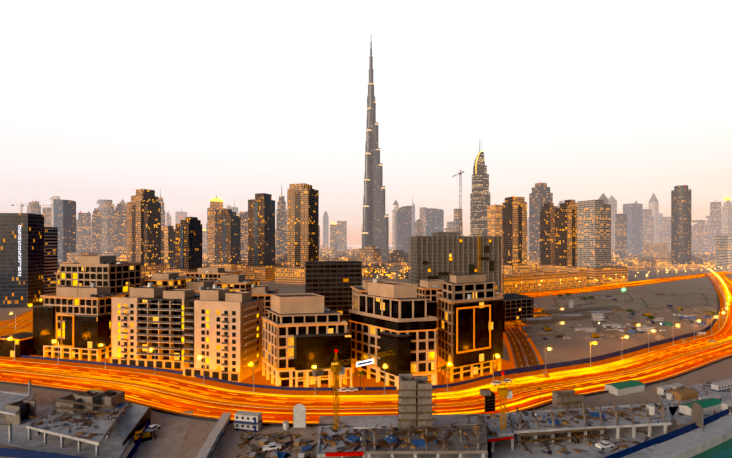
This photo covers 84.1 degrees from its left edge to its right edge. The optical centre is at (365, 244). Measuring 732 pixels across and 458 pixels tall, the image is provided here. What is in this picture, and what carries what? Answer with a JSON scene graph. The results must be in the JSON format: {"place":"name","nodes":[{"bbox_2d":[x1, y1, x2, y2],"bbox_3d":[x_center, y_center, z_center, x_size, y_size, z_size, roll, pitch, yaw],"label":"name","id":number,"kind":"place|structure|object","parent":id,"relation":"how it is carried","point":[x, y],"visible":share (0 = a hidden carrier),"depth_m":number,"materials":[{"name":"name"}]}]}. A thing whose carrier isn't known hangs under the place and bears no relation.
{"place":"outdoors","nodes":[
{"label":"outdoors","id":0,"kind":"place"},
{"bbox_2d":[42,207,51,226],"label":"tower","id":1,"kind":"structure","parent":0,"point":[47,212],"depth_m":1727.34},
{"bbox_2d":[158,187,164,225],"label":"tower","id":2,"kind":"structure","parent":0,"point":[160,199],"depth_m":1516.47,"materials":[{"name":"grey metal"}]},
{"bbox_2d":[132,410,193,457],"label":"site track","id":3,"kind":"structure","parent":0,"point":[171,434],"depth_m":130.32,"materials":[{"name":"grey concrete"}]},
{"bbox_2d":[165,216,201,275],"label":"tower","id":4,"kind":"structure","parent":0,"point":[188,244],"depth_m":604.34,"materials":[{"name":"black glass"}]},
{"bbox_2d":[240,212,247,259],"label":"tower","id":5,"kind":"structure","parent":0,"point":[244,235],"depth_m":1306.36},
{"bbox_2d":[0,320,510,390],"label":"sidewalk","id":6,"kind":"structure","parent":0,"point":[259,379],"depth_m":188.80,"materials":[{"name":"brown concrete"}]},
{"bbox_2d":[54,272,58,286],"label":"block","id":7,"kind":"structure","parent":6,"relation":"on","point":[57,279],"depth_m":301.65,"materials":[{"name":"beige concrete"}]},
{"bbox_2d":[0,255,140,360],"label":"block","id":8,"kind":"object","parent":6,"relation":"on","point":[72,315],"visible":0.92,"depth_m":223.85,"materials":[{"name":"beige concrete"}]},
{"bbox_2d":[141,277,156,285],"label":"block","id":9,"kind":"structure","parent":6,"relation":"on","point":[142,281],"depth_m":297.38,"materials":[{"name":"beige concrete"}]},
{"bbox_2d":[110,282,199,369],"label":"block","id":10,"kind":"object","parent":6,"relation":"on","point":[145,319],"visible":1,"depth_m":207.51,"materials":[{"name":"beige concrete"}]},
{"bbox_2d":[144,272,195,289],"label":"block","id":11,"kind":"structure","parent":6,"relation":"on","point":[170,280],"depth_m":303.55,"materials":[{"name":"beige concrete"}]},
{"bbox_2d":[178,278,229,295],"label":"block","id":12,"kind":"structure","parent":6,"relation":"on","point":[197,285],"depth_m":274.06,"materials":[{"name":"beige concrete"}]},
{"bbox_2d":[183,284,262,381],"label":"block","id":13,"kind":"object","parent":6,"relation":"on","point":[224,334],"visible":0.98,"depth_m":189.47,"materials":[{"name":"beige concrete"}]},
{"bbox_2d":[214,274,260,291],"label":"block","id":14,"kind":"structure","parent":6,"relation":"on","point":[237,282],"depth_m":293.37,"materials":[{"name":"beige concrete"}]},
{"bbox_2d":[248,284,278,315],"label":"block","id":15,"kind":"structure","parent":6,"relation":"on","point":[264,292],"depth_m":261.91,"materials":[{"name":"beige concrete"}]},
{"bbox_2d":[261,293,352,386],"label":"block","id":16,"kind":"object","parent":6,"relation":"on","point":[303,334],"visible":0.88,"depth_m":178.08,"materials":[{"name":"beige concrete"}]},
{"bbox_2d":[350,280,387,308],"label":"block","id":17,"kind":"structure","parent":6,"relation":"on","point":[360,289],"depth_m":278.22,"materials":[{"name":"beige concrete"}]},
{"bbox_2d":[348,279,438,389],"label":"block","id":18,"kind":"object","parent":6,"relation":"on","point":[396,319],"visible":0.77,"depth_m":178.80,"materials":[{"name":"beige concrete"}]},
{"bbox_2d":[436,273,503,381],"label":"block","id":19,"kind":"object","parent":6,"relation":"on","point":[470,324],"visible":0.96,"depth_m":191.83,"materials":[{"name":"black glass"}]},
{"bbox_2d":[238,193,282,281],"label":"tower","id":20,"kind":"structure","parent":0,"point":[261,265],"depth_m":701.70,"materials":[{"name":"black glass"}]},
{"bbox_2d":[275,183,318,283],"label":"tower","id":21,"kind":"structure","parent":0,"point":[302,223],"depth_m":660.13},
{"bbox_2d":[305,261,361,328],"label":"office building","id":22,"kind":"structure","parent":0,"point":[331,282],"depth_m":298.17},
{"bbox_2d":[0,272,731,422],"bbox_3d":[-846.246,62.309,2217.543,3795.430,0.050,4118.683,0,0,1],"label":"roads","id":23,"kind":"structure","parent":0,"point":[523,353],"depth_m":183.30,"materials":[{"name":"orange asphalt"}]},
{"bbox_2d":[133,307,693,457],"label":"vehicles","id":24,"kind":"object","parent":23,"relation":"on","point":[147,436],"visible":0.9,"depth_m":130.33,"materials":[{"name":"white metal"}]},
{"bbox_2d":[0,245,731,457],"bbox_3d":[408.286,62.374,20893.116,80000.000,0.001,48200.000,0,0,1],"label":"ground","id":25,"kind":"structure","parent":0,"point":[576,346],"depth_m":261.02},
{"bbox_2d":[0,213,43,307],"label":"tower","id":26,"kind":"structure","parent":25,"relation":"on","point":[21,260],"depth_m":400.34,"materials":[{"name":"glass"}]},
{"bbox_2d":[27,198,32,212],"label":"tower","id":27,"kind":"structure","parent":25,"relation":"on","point":[29,208],"depth_m":2393.31,"materials":[{"name":"grey metal"}]},
{"bbox_2d":[11,203,51,212],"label":"tower crane","id":28,"kind":"object","parent":25,"relation":"on","point":[26,204],"visible":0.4,"depth_m":709.34,"materials":[{"name":"metal"}]},
{"bbox_2d":[31,201,41,214],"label":"tower","id":29,"kind":"structure","parent":25,"relation":"on","point":[35,208],"depth_m":1525.57,"materials":[{"name":"grey concrete"}]},
{"bbox_2d":[44,227,57,294],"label":"high-rise building","id":30,"kind":"structure","parent":25,"relation":"on","point":[50,251],"depth_m":451.32,"materials":[{"name":"black glass"}]},
{"bbox_2d":[50,196,59,226],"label":"tower","id":31,"kind":"structure","parent":25,"relation":"on","point":[52,198],"depth_m":2969.39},
{"bbox_2d":[54,199,75,262],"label":"skyscraper","id":32,"kind":"structure","parent":25,"relation":"on","point":[65,217],"depth_m":911.82,"materials":[{"name":"grey glass"}]},
{"bbox_2d":[76,221,77,251],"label":"tower","id":33,"kind":"structure","parent":25,"relation":"on","point":[76,237],"depth_m":1842.59,"materials":[{"name":"grey concrete"}]},
{"bbox_2d":[78,211,90,251],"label":"skyscraper","id":34,"kind":"structure","parent":25,"relation":"on","point":[84,232],"depth_m":1519.81,"materials":[{"name":"grey concrete"}]},
{"bbox_2d":[61,257,127,262],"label":"block","id":35,"kind":"structure","parent":25,"relation":"on","point":[77,260],"depth_m":386.08,"materials":[{"name":"beige concrete"}]},
{"bbox_2d":[92,208,101,254],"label":"tower","id":36,"kind":"structure","parent":25,"relation":"on","point":[96,231],"depth_m":1418.56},
{"bbox_2d":[96,199,103,211],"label":"tower","id":37,"kind":"structure","parent":25,"relation":"on","point":[100,202],"depth_m":2631.16,"materials":[{"name":"grey glass"}]},
{"bbox_2d":[101,200,113,255],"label":"tower","id":38,"kind":"structure","parent":25,"relation":"on","point":[107,213],"depth_m":1620.63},
{"bbox_2d":[114,203,126,256],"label":"tower","id":39,"kind":"structure","parent":25,"relation":"on","point":[120,229],"depth_m":1314.85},
{"bbox_2d":[127,189,169,278],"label":"tower","id":40,"kind":"structure","parent":25,"relation":"on","point":[141,199],"depth_m":728.48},
{"bbox_2d":[144,206,156,264],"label":"tower","id":41,"kind":"structure","parent":25,"relation":"on","point":[150,235],"depth_m":722.27,"materials":[{"name":"black glass"}]},
{"bbox_2d":[161,226,174,263],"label":"tower","id":42,"kind":"structure","parent":25,"relation":"on","point":[167,244],"depth_m":825.38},
{"bbox_2d":[166,212,170,225],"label":"tower","id":43,"kind":"structure","parent":25,"relation":"on","point":[168,219],"depth_m":2658.92,"materials":[{"name":"grey concrete"}]},
{"bbox_2d":[175,206,186,223],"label":"tower","id":44,"kind":"structure","parent":25,"relation":"on","point":[178,214],"depth_m":3486.37,"materials":[{"name":"grey metal"}]},
{"bbox_2d":[202,229,206,249],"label":"tower","id":45,"kind":"structure","parent":25,"relation":"on","point":[204,238],"depth_m":2510.54,"materials":[{"name":"grey concrete"}]},
{"bbox_2d":[184,265,241,280],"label":"block","id":46,"kind":"structure","parent":25,"relation":"on","point":[208,273],"depth_m":359.24,"materials":[{"name":"beige concrete"}]},
{"bbox_2d":[207,195,225,261],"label":"tower","id":47,"kind":"structure","parent":25,"relation":"on","point":[215,208],"depth_m":1054.20,"materials":[{"name":"brown concrete"}]},
{"bbox_2d":[210,209,246,270],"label":"tower","id":48,"kind":"structure","parent":25,"relation":"on","point":[229,234],"depth_m":763.88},
{"bbox_2d":[231,200,237,212],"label":"tower","id":49,"kind":"structure","parent":25,"relation":"on","point":[234,209],"depth_m":2674.95,"materials":[{"name":"grey glass"}]},
{"bbox_2d":[276,186,286,253],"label":"tower","id":50,"kind":"structure","parent":25,"relation":"on","point":[281,229],"depth_m":1404.97,"materials":[{"name":"grey metal"}]},
{"bbox_2d":[323,211,328,244],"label":"tower","id":51,"kind":"structure","parent":25,"relation":"on","point":[326,229],"depth_m":2980.61,"materials":[{"name":"grey glass"}]},
{"bbox_2d":[330,221,336,250],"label":"tower","id":52,"kind":"structure","parent":25,"relation":"on","point":[333,235],"depth_m":2176.57,"materials":[{"name":"grey metal"}]},
{"bbox_2d":[337,221,346,249],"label":"tower","id":53,"kind":"structure","parent":25,"relation":"on","point":[341,235],"depth_m":2404.71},
{"bbox_2d":[312,350,393,430],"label":"tower crane","id":54,"kind":"object","parent":25,"relation":"on","point":[339,369],"visible":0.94,"depth_m":126.28,"materials":[{"name":"yellow painted steel"},{"name":"dark steel"},{"name":"concrete"}]},
{"bbox_2d":[0,370,731,457],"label":"construction sites","id":55,"kind":"object","parent":25,"relation":"on","point":[40,431],"visible":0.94,"depth_m":129.68,"materials":[{"name":"concrete"}]},
{"bbox_2d":[52,388,639,457],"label":"scaffold","id":56,"kind":"object","parent":55,"relation":"on","point":[430,437],"visible":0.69,"depth_m":126.00,"materials":[{"name":"grey metal"}]},
{"bbox_2d":[117,403,604,446],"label":"site tarps","id":57,"kind":"object","parent":55,"relation":"on","point":[417,443],"visible":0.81,"depth_m":119.36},
{"bbox_2d":[480,373,584,435],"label":"tower crane","id":58,"kind":"object","parent":55,"relation":"on","point":[506,392],"visible":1,"depth_m":124.39,"materials":[{"name":"yellow painted steel"},{"name":"concrete"},{"name":"dark steel"}]},
{"bbox_2d":[0,271,731,426],"bbox_3d":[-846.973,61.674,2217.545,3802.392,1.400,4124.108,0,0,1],"label":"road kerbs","id":59,"kind":"structure","parent":25,"relation":"on","point":[442,388],"depth_m":191.21,"materials":[{"name":"concrete"}]},
{"bbox_2d":[8,267,729,393],"bbox_3d":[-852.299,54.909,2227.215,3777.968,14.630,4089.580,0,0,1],"label":"street lamps","id":60,"kind":"object","parent":25,"relation":"on","point":[724,312],"visible":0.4,"depth_m":211.54,"materials":[{"name":"grey metal"}]},
{"bbox_2d":[362,42,388,260],"bbox_3d":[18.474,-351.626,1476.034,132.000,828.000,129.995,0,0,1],"label":"skyscraper","id":61,"kind":"structure","parent":25,"relation":"on","point":[375,228],"depth_m":1461.42,"materials":[{"name":"grey glass"}]},
{"bbox_2d":[58,243,715,278],"bbox_3d":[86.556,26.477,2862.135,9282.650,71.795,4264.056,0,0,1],"label":"low-rise buildings","id":62,"kind":"structure","parent":25,"relation":"on","point":[653,256],"depth_m":989.75,"materials":[{"name":"brown concrete"}]},
{"bbox_2d":[60,251,709,278],"bbox_3d":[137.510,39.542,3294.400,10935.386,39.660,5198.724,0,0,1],"label":"city lights","id":63,"kind":"object","parent":62,"relation":"attached to","point":[407,267],"depth_m":748.31},
{"bbox_2d":[392,200,398,249],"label":"tower","id":64,"kind":"structure","parent":25,"relation":"on","point":[393,223],"depth_m":2061.80,"materials":[{"name":"grey metal"}]},
{"bbox_2d":[395,206,411,252],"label":"curved tower","id":65,"kind":"structure","parent":25,"relation":"on","point":[403,223],"depth_m":1695.34,"materials":[{"name":"grey glass"}]},
{"bbox_2d":[411,196,414,235],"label":"tower","id":66,"kind":"structure","parent":25,"relation":"on","point":[413,213],"depth_m":2378.42,"materials":[{"name":"grey glass"}]},
{"bbox_2d":[414,219,422,235],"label":"skyscraper","id":67,"kind":"structure","parent":25,"relation":"on","point":[418,227],"depth_m":1694.28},
{"bbox_2d":[125,293,716,386],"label":"trees","id":68,"kind":"object","parent":25,"relation":"on","point":[567,294],"visible":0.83,"depth_m":321.80,"materials":[{"name":"green plant"}]},
{"bbox_2d":[420,207,425,235],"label":"tower","id":69,"kind":"structure","parent":25,"relation":"on","point":[423,214],"depth_m":2317.25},
{"bbox_2d":[413,278,445,336],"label":"block","id":70,"kind":"structure","parent":25,"relation":"on","point":[428,289],"depth_m":269.31,"materials":[{"name":"beige concrete"}]},
{"bbox_2d":[426,208,443,235],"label":"skyscraper","id":71,"kind":"structure","parent":25,"relation":"on","point":[434,219],"depth_m":1393.14,"materials":[{"name":"grey glass"}]},
{"bbox_2d":[408,229,503,292],"bbox_3d":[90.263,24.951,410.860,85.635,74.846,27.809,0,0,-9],"label":"office building","id":72,"kind":"structure","parent":25,"relation":"on","point":[440,245],"depth_m":396.99,"materials":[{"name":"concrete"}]},
{"bbox_2d":[451,169,463,233],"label":"tower crane","id":73,"kind":"object","parent":25,"relation":"on","point":[460,174],"visible":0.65,"depth_m":555.69,"materials":[{"name":"metal"}]},
{"bbox_2d":[454,209,461,235],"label":"tower","id":74,"kind":"structure","parent":25,"relation":"on","point":[456,220],"depth_m":1690.11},
{"bbox_2d":[470,138,489,235],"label":"skyscraper","id":75,"kind":"structure","parent":25,"relation":"on","point":[479,198],"depth_m":1127.86,"materials":[{"name":"grey glass"}]},
{"bbox_2d":[503,293,533,321],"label":"building","id":76,"kind":"structure","parent":25,"relation":"on","point":[518,306],"depth_m":335.26,"materials":[{"name":"grey concrete"}]},
{"bbox_2d":[527,217,528,249],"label":"tower","id":77,"kind":"structure","parent":25,"relation":"on","point":[528,234],"depth_m":3182.31,"materials":[{"name":"grey metal"}]},
{"bbox_2d":[529,182,552,258],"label":"tower","id":78,"kind":"structure","parent":25,"relation":"on","point":[540,195],"depth_m":1194.48,"materials":[{"name":"grey glass"}]},
{"bbox_2d":[501,268,586,293],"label":"arcade block","id":79,"kind":"structure","parent":25,"relation":"on","point":[532,282],"depth_m":552.12,"materials":[{"name":"beige stone"}]},
{"bbox_2d":[549,200,576,271],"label":"tower","id":80,"kind":"structure","parent":25,"relation":"on","point":[565,234],"depth_m":692.81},
{"bbox_2d":[567,200,627,284],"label":"tower","id":81,"kind":"structure","parent":25,"relation":"on","point":[594,238],"depth_m":649.88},
{"bbox_2d":[598,193,607,203],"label":"tower","id":82,"kind":"structure","parent":25,"relation":"on","point":[603,197],"depth_m":1873.10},
{"bbox_2d":[494,296,718,373],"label":"compound fence","id":83,"kind":"object","parent":25,"relation":"on","point":[565,362],"visible":0.65,"depth_m":219.94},
{"bbox_2d":[608,195,616,245],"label":"tower","id":84,"kind":"structure","parent":25,"relation":"on","point":[612,200],"depth_m":2961.61,"materials":[{"name":"grey metal"}]},
{"bbox_2d":[519,293,708,337],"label":"lot fences","id":85,"kind":"object","parent":25,"relation":"on","point":[584,331],"visible":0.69,"depth_m":392.45,"materials":[{"name":"metal"}]},
{"bbox_2d":[510,289,721,342],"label":"site compound","id":86,"kind":"object","parent":25,"relation":"on","point":[595,313],"visible":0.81,"depth_m":327.44,"materials":[{"name":"concrete"}]},
{"bbox_2d":[623,203,642,254],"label":"tower","id":87,"kind":"structure","parent":25,"relation":"on","point":[633,212],"depth_m":1875.60,"materials":[{"name":"grey glass"}]},
{"bbox_2d":[643,208,651,242],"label":"tower","id":88,"kind":"structure","parent":25,"relation":"on","point":[647,212],"depth_m":2266.84,"materials":[{"name":"grey metal"}]},
{"bbox_2d":[645,216,653,242],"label":"tower","id":89,"kind":"structure","parent":25,"relation":"on","point":[649,229],"depth_m":2257.59,"materials":[{"name":"grey metal"}]},
{"bbox_2d":[649,193,658,242],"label":"skyscraper","id":90,"kind":"structure","parent":25,"relation":"on","point":[653,204],"depth_m":2566.70,"materials":[{"name":"grey metal"}]},
{"bbox_2d":[660,217,670,249],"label":"tower","id":91,"kind":"structure","parent":25,"relation":"on","point":[665,229],"depth_m":2463.34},
{"bbox_2d":[604,407,731,457],"bbox_3d":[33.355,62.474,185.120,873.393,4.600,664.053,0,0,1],"label":"fence","id":92,"kind":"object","parent":25,"relation":"on","point":[696,441],"depth_m":129.01,"materials":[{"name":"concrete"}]},
{"bbox_2d":[671,185,690,263],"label":"skyscraper","id":93,"kind":"structure","parent":25,"relation":"on","point":[680,224],"depth_m":1030.59,"materials":[{"name":"grey glass"}]},
{"bbox_2d":[692,220,707,252],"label":"tower","id":94,"kind":"structure","parent":25,"relation":"on","point":[702,237],"depth_m":2207.32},
{"bbox_2d":[710,200,720,249],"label":"tower","id":95,"kind":"structure","parent":25,"relation":"on","point":[715,218],"depth_m":2175.07,"materials":[{"name":"grey metal"}]},
{"bbox_2d":[716,235,731,271],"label":"building","id":96,"kind":"structure","parent":25,"relation":"on","point":[724,251],"depth_m":931.76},
{"bbox_2d":[722,197,731,234],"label":"tower","id":97,"kind":"structure","parent":25,"relation":"on","point":[727,218],"depth_m":1913.36,"materials":[{"name":"grey metal"}]},
{"bbox_2d":[0,0,731,244],"label":"sky","id":98,"kind":"structure","parent":0,"point":[197,101],"materials":[{"name":"white"}]},
{"bbox_2d":[447,222,453,231],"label":"building","id":99,"kind":"structure","parent":0,"point":[450,225],"depth_m":1892.04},
{"bbox_2d":[437,291,504,331],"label":"block","id":100,"kind":"structure","parent":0,"point":[497,293],"depth_m":256.29,"materials":[{"name":"beige concrete"}]},
{"bbox_2d":[487,204,501,264],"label":"tower","id":101,"kind":"structure","parent":0,"point":[494,220],"depth_m":892.68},
{"bbox_2d":[501,196,536,275],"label":"tower","id":102,"kind":"structure","parent":0,"point":[514,221],"depth_m":713.00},
{"bbox_2d":[534,203,557,273],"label":"tower","id":103,"kind":"structure","parent":0,"point":[547,235],"depth_m":733.16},
{"bbox_2d":[615,213,626,257],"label":"tower","id":104,"kind":"structure","parent":0,"point":[620,235],"depth_m":1479.75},
{"bbox_2d":[708,225,709,250],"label":"tower","id":105,"kind":"structure","parent":0,"point":[708,237],"depth_m":2463.16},
{"bbox_2d":[691,438,731,457],"bbox_3d":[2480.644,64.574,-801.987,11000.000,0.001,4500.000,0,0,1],"label":"water","id":106,"kind":"structure","parent":0,"point":[723,450],"depth_m":125.95,"materials":[{"name":"teal liquid"}]}
]}

